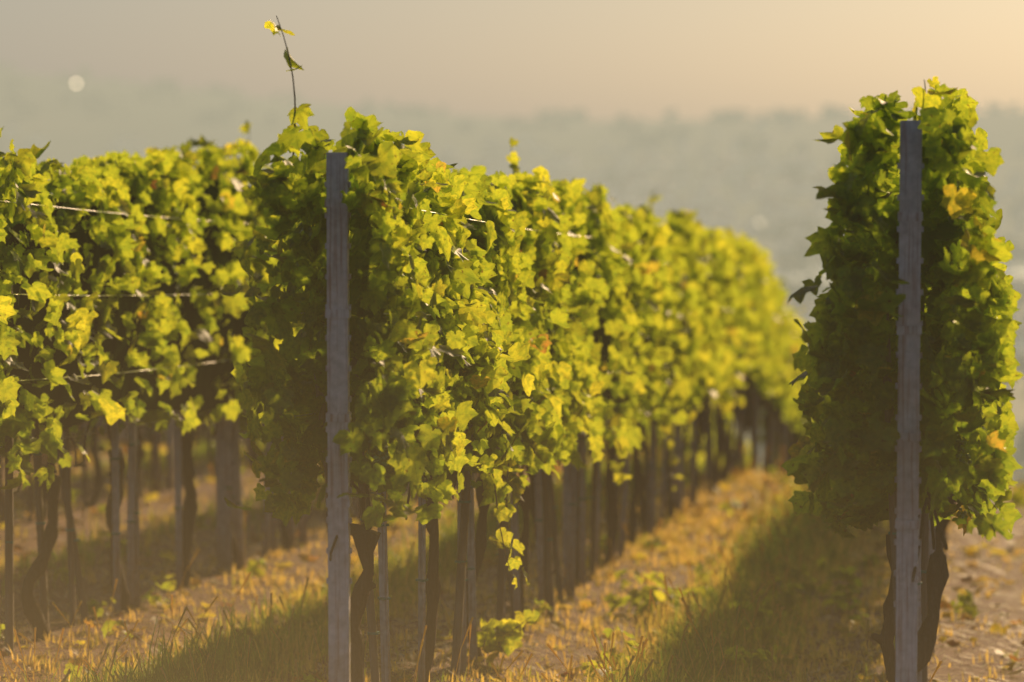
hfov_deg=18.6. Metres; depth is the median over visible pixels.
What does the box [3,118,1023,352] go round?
village houses
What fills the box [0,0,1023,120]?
sky
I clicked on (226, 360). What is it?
trellis wires
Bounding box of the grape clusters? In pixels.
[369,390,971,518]
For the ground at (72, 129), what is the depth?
23.42 m
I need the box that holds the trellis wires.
[0,200,959,498]
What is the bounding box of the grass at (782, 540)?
[0,426,1023,681]
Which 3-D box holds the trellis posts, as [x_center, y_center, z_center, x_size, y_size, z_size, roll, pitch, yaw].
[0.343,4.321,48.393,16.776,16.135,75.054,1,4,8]
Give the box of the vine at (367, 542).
[0,178,956,681]
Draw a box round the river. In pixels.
[771,262,1023,280]
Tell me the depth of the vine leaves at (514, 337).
10.81 m
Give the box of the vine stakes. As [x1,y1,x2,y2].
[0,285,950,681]
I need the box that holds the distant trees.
[0,62,1023,469]
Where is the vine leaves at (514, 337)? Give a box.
[0,19,1023,666]
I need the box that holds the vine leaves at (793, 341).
[79,276,812,471]
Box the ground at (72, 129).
[0,71,1023,681]
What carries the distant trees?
on the ground at (72, 129)
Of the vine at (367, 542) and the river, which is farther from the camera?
the river
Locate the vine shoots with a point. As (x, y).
(508, 463)
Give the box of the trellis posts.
[120,120,923,681]
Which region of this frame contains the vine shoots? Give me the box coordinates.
[248,15,925,651]
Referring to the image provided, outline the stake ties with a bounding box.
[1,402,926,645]
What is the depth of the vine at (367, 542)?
14.19 m

